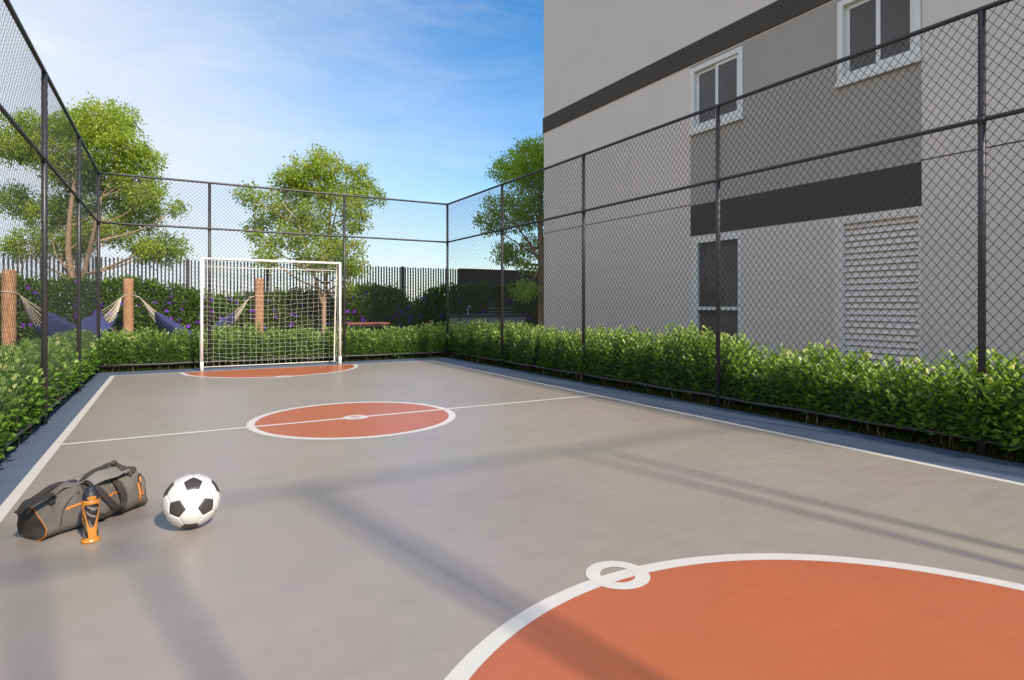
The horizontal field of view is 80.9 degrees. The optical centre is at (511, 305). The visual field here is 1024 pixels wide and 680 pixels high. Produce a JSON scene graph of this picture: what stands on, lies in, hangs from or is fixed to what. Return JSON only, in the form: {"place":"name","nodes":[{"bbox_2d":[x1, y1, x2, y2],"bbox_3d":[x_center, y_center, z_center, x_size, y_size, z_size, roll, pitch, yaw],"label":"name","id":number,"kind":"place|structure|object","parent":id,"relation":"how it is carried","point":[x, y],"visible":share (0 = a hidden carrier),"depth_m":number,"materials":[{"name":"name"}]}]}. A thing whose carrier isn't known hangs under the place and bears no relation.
{"place":"outdoors","nodes":[
{"label":"outdoors","id":0,"kind":"place"},
{"bbox_2d":[0,0,543,306],"label":"sky","id":1,"kind":"structure","parent":0,"point":[423,93],"materials":[{"name":"blue"}]},
{"bbox_2d":[0,307,1023,463],"bbox_3d":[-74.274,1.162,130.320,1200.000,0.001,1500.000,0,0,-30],"label":"ground","id":2,"kind":"structure","parent":0,"point":[916,442],"depth_m":6.14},
{"bbox_2d":[1,270,16,351],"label":"wooden post","id":3,"kind":"object","parent":2,"relation":"on","point":[9,310],"visible":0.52,"depth_m":11.71,"materials":[{"name":"brown wood"}]},
{"bbox_2d":[2,291,129,340],"bbox_3d":[-9.861,0.493,13.600,0.920,1.565,3.864,0,0,1],"label":"hammock","id":4,"kind":"object","parent":3,"relation":"hanging from","point":[107,325],"visible":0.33,"depth_m":12.96,"materials":[{"name":"blue fabric"}]},
{"bbox_2d":[0,329,101,458],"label":"hedge","id":5,"kind":"object","parent":2,"relation":"on","point":[84,365],"visible":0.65,"depth_m":5.62,"materials":[{"name":"green plant"}]},
{"bbox_2d":[0,92,195,313],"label":"tree","id":6,"kind":"object","parent":2,"relation":"on","point":[110,132],"visible":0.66,"depth_m":17.40,"materials":[{"name":"green plant"}]},
{"bbox_2d":[0,272,211,349],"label":"flowering hedge","id":7,"kind":"object","parent":2,"relation":"on","point":[195,307],"visible":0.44,"depth_m":16.54,"materials":[{"name":"green plant"}]},
{"bbox_2d":[123,278,133,336],"bbox_3d":[-9.837,0.249,15.400,0.250,1.902,0.250,0,0,4],"label":"wooden post","id":8,"kind":"object","parent":2,"relation":"on","point":[130,305],"visible":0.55,"depth_m":15.31,"materials":[{"name":"brown wood"}]},
{"bbox_2d":[128,295,263,338],"bbox_3d":[-8.414,0.513,16.000,3.331,1.605,1.047,0,0,-30],"label":"hammock","id":9,"kind":"object","parent":8,"relation":"hanging from","point":[174,324],"visible":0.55,"depth_m":15.67,"materials":[{"name":"blue fabric"}]},
{"bbox_2d":[2,253,461,340],"bbox_3d":[-8.983,-0.142,19.054,16.200,2.585,0.105,0,0,-30],"label":"bar fence","id":10,"kind":"object","parent":2,"relation":"on","point":[267,276],"visible":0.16,"depth_m":19.26,"materials":[{"name":"grey metal"}]},
{"bbox_2d":[254,278,263,340],"bbox_3d":[-6.990,0.222,16.600,0.247,1.957,0.247,0,0,22],"label":"wooden post","id":11,"kind":"object","parent":2,"relation":"on","point":[258,316],"visible":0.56,"depth_m":16.50,"materials":[{"name":"brown wood"}]},
{"bbox_2d":[59,320,465,371],"bbox_3d":[-4.393,0.729,12.203,7.817,0.845,0.876,0,0,-30],"label":"hedge","id":12,"kind":"object","parent":2,"relation":"on","point":[433,343],"visible":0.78,"depth_m":11.66,"materials":[{"name":"green plant"}]},
{"bbox_2d":[199,285,342,339],"bbox_3d":[-7.495,0.315,18.909,4.487,1.988,1.798,0,0,-30],"label":"flowering hedge","id":13,"kind":"object","parent":2,"relation":"on","point":[222,313],"visible":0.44,"depth_m":18.51,"materials":[{"name":"green plant"}]},
{"bbox_2d":[229,143,389,334],"bbox_3d":[-6.082,-1.867,18.281,4.682,6.573,2.794,0,0,-6],"label":"tree","id":14,"kind":"object","parent":2,"relation":"on","point":[319,169],"visible":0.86,"depth_m":18.07,"materials":[{"name":"green plant"}]},
{"bbox_2d":[341,322,388,331],"bbox_3d":[-3.921,0.806,16.069,1.120,0.712,0.704,0,0,-30],"label":"wooden bench","id":15,"kind":"object","parent":2,"relation":"on","point":[370,324],"visible":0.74,"depth_m":15.82,"materials":[{"name":"red wood"}]},
{"bbox_2d":[330,281,416,338],"bbox_3d":[-4.696,0.248,20.459,3.049,2.206,1.769,0,0,-30],"label":"flowering hedge","id":16,"kind":"object","parent":2,"relation":"on","point":[405,304],"visible":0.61,"depth_m":20.05,"materials":[{"name":"green plant"}]},
{"bbox_2d":[410,280,537,332],"bbox_3d":[-0.908,0.148,22.672,6.564,2.298,1.804,0,0,-30],"label":"flowering hedge","id":17,"kind":"object","parent":2,"relation":"on","point":[438,305],"visible":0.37,"depth_m":21.71,"materials":[{"name":"green plant"}]},
{"bbox_2d":[449,314,527,330],"bbox_3d":[-0.636,0.699,16.344,2.120,0.927,0.690,0,0,-30],"label":"outdoor counter","id":18,"kind":"object","parent":2,"relation":"on","point":[498,317],"visible":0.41,"depth_m":16.09,"materials":[{"name":"stone"}]},
{"bbox_2d":[488,304,513,313],"bbox_3d":[-0.306,0.085,16.653,0.680,0.300,0.278,0,0,-30],"label":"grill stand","id":19,"kind":"object","parent":18,"relation":"on","point":[500,308],"visible":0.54,"depth_m":16.61,"materials":[{"name":"metal"}]},
{"bbox_2d":[462,268,537,308],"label":"boundary wall","id":20,"kind":"structure","parent":2,"relation":"on","point":[499,274],"depth_m":23.63,"materials":[{"name":"grey paint"}]},
{"bbox_2d":[472,132,543,328],"bbox_3d":[0.832,-2.300,18.419,3.792,6.758,3.238,0,0,17],"label":"tree","id":21,"kind":"object","parent":2,"relation":"on","point":[520,165],"visible":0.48,"depth_m":18.24,"materials":[{"name":"green plant"}]},
{"bbox_2d":[0,361,1023,679],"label":"court surface","id":22,"kind":"object","parent":2,"relation":"on","point":[438,553],"visible":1,"depth_m":3.19,"materials":[{"name":"grey paint"}]},
{"bbox_2d":[14,460,147,540],"bbox_3d":[-2.269,1.007,3.157,0.262,0.286,0.662,0,0,20],"label":"sports bag","id":23,"kind":"object","parent":22,"relation":"on","point":[51,510],"visible":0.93,"depth_m":3.08,"materials":[{"name":"grey fabric"}]},
{"bbox_2d":[80,486,100,543],"bbox_3d":[-2.057,1.015,2.933,0.083,0.266,0.083,0,0,-42],"label":"water bottle","id":24,"kind":"object","parent":22,"relation":"on","point":[90,503],"visible":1,"depth_m":2.91,"materials":[{"name":"plastic"}]},
{"bbox_2d":[162,474,219,527],"bbox_3d":[-1.665,1.012,3.119,0.269,0.269,0.269,0,0,-30],"label":"football","id":25,"kind":"object","parent":22,"relation":"on","point":[190,500],"visible":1,"depth_m":3.03,"materials":[{"name":"white leather"}]},
{"bbox_2d":[180,364,357,377],"bbox_3d":[-4.018,1.148,10.403,3.030,0.001,1.515,0,0,-30],"label":"goal area line","id":26,"kind":"object","parent":22,"relation":"on","point":[355,366],"visible":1,"depth_m":9.76,"materials":[{"name":"white paint"}]},
{"bbox_2d":[185,364,353,376],"bbox_3d":[-4.027,1.148,10.418,2.960,0.001,1.480,0,0,-30],"label":"goal area paint","id":27,"kind":"object","parent":22,"relation":"on","point":[289,371],"visible":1,"depth_m":10.35,"materials":[{"name":"paint"}]},
{"bbox_2d":[61,395,595,444],"bbox_3d":[-1.335,1.147,6.335,5.515,0.001,0.058,0,0,-30],"label":"halfway line","id":28,"kind":"object","parent":22,"relation":"on","point":[307,421],"visible":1,"depth_m":5.86,"materials":[{"name":"white paint"}]},
{"bbox_2d":[246,402,455,439],"bbox_3d":[-1.610,1.148,6.178,2.054,0.001,2.054,0,0,-30],"label":"circle line","id":29,"kind":"object","parent":22,"relation":"on","point":[450,418],"visible":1,"depth_m":5.76,"materials":[{"name":"white paint"}]},
{"bbox_2d":[255,402,448,437],"bbox_3d":[-1.610,1.148,6.178,1.980,0.001,1.980,0,0,-30],"label":"circle paint","id":30,"kind":"object","parent":22,"relation":"on","point":[380,425],"visible":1,"depth_m":6.01,"materials":[{"name":"paint"}]},
{"bbox_2d":[343,415,367,419],"bbox_3d":[-1.610,1.146,6.178,0.250,0.001,0.250,0,0,-30],"label":"spot ring","id":31,"kind":"object","parent":22,"relation":"on","point":[362,417],"visible":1,"depth_m":6.17,"materials":[{"name":"white paint"}]},
{"bbox_2d":[0,360,1023,521],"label":"field outline","id":32,"kind":"object","parent":22,"relation":"on","point":[10,501],"visible":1,"depth_m":4.85,"materials":[{"name":"white paint"}]},
{"bbox_2d":[586,561,649,588],"bbox_3d":[0.451,1.147,2.565,0.272,0.001,0.272,0,0,-30],"label":"penalty ring","id":33,"kind":"object","parent":22,"relation":"on","point":[640,579],"visible":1,"depth_m":2.55,"materials":[{"name":"white paint"}]},
{"bbox_2d":[444,553,1023,679],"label":"goal area line","id":34,"kind":"object","parent":22,"relation":"on","point":[469,664],"visible":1,"depth_m":2.49,"materials":[{"name":"white paint"}]},
{"bbox_2d":[469,560,1023,679],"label":"goal area paint","id":35,"kind":"object","parent":22,"relation":"on","point":[775,620],"visible":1,"depth_m":2.13,"materials":[{"name":"paint"}]},
{"bbox_2d":[0,357,1023,505],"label":"court border","id":36,"kind":"object","parent":2,"relation":"on","point":[17,463],"visible":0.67,"depth_m":5.63,"materials":[{"name":"blue paint"}]},
{"bbox_2d":[0,0,99,452],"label":"chain link fence","id":37,"kind":"object","parent":36,"relation":"on","point":[46,164],"visible":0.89,"depth_m":5.83,"materials":[{"name":"black metal"}]},
{"bbox_2d":[200,257,341,370],"bbox_3d":[-4.519,0.149,11.341,2.455,2.003,0.537,0,0,-30],"label":"football goal","id":38,"kind":"object","parent":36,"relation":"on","point":[202,367],"visible":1,"depth_m":11.36,"materials":[{"name":"white metal"}]},
{"bbox_2d":[96,172,448,372],"bbox_3d":[-4.266,-0.550,11.887,6.538,3.500,0.057,0,0,-30],"label":"chain link fence","id":39,"kind":"object","parent":36,"relation":"on","point":[209,228],"visible":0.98,"depth_m":11.60,"materials":[{"name":"black metal"}]},
{"bbox_2d":[0,353,1023,462],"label":"curb","id":40,"kind":"structure","parent":2,"relation":"on","point":[920,437],"depth_m":7.00,"materials":[{"name":"grey concrete"}]},
{"bbox_2d":[446,317,1023,450],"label":"hedge","id":41,"kind":"object","parent":2,"relation":"on","point":[1002,414],"visible":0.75,"depth_m":6.01,"materials":[{"name":"green plant"}]},
{"bbox_2d":[447,0,1023,456],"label":"chain link fence","id":42,"kind":"object","parent":2,"relation":"on","point":[983,118],"visible":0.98,"depth_m":6.21,"materials":[{"name":"black metal"}]},
{"bbox_2d":[543,0,1023,397],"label":"apartment building","id":43,"kind":"structure","parent":0,"point":[615,70],"depth_m":9.30,"materials":[{"name":"grey paint"}]},
{"bbox_2d":[688,46,743,135],"bbox_3d":[3.599,-3.719,10.523,0.185,1.227,1.180,0,0,-30],"label":"window","id":44,"kind":"structure","parent":43,"relation":"in","point":[717,80],"depth_m":10.49,"materials":[{"name":"clear glass"}]},
{"bbox_2d":[691,233,741,341],"bbox_3d":[3.608,-0.096,10.533,0.140,2.252,1.094,0,0,-30],"label":"window","id":45,"kind":"structure","parent":43,"relation":"in","point":[736,237],"depth_m":10.51,"materials":[{"name":"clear glass"}]},
{"bbox_2d":[835,0,921,88],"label":"window","id":46,"kind":"structure","parent":43,"relation":"in","point":[861,24],"depth_m":8.19,"materials":[{"name":"clear glass"}]}
]}

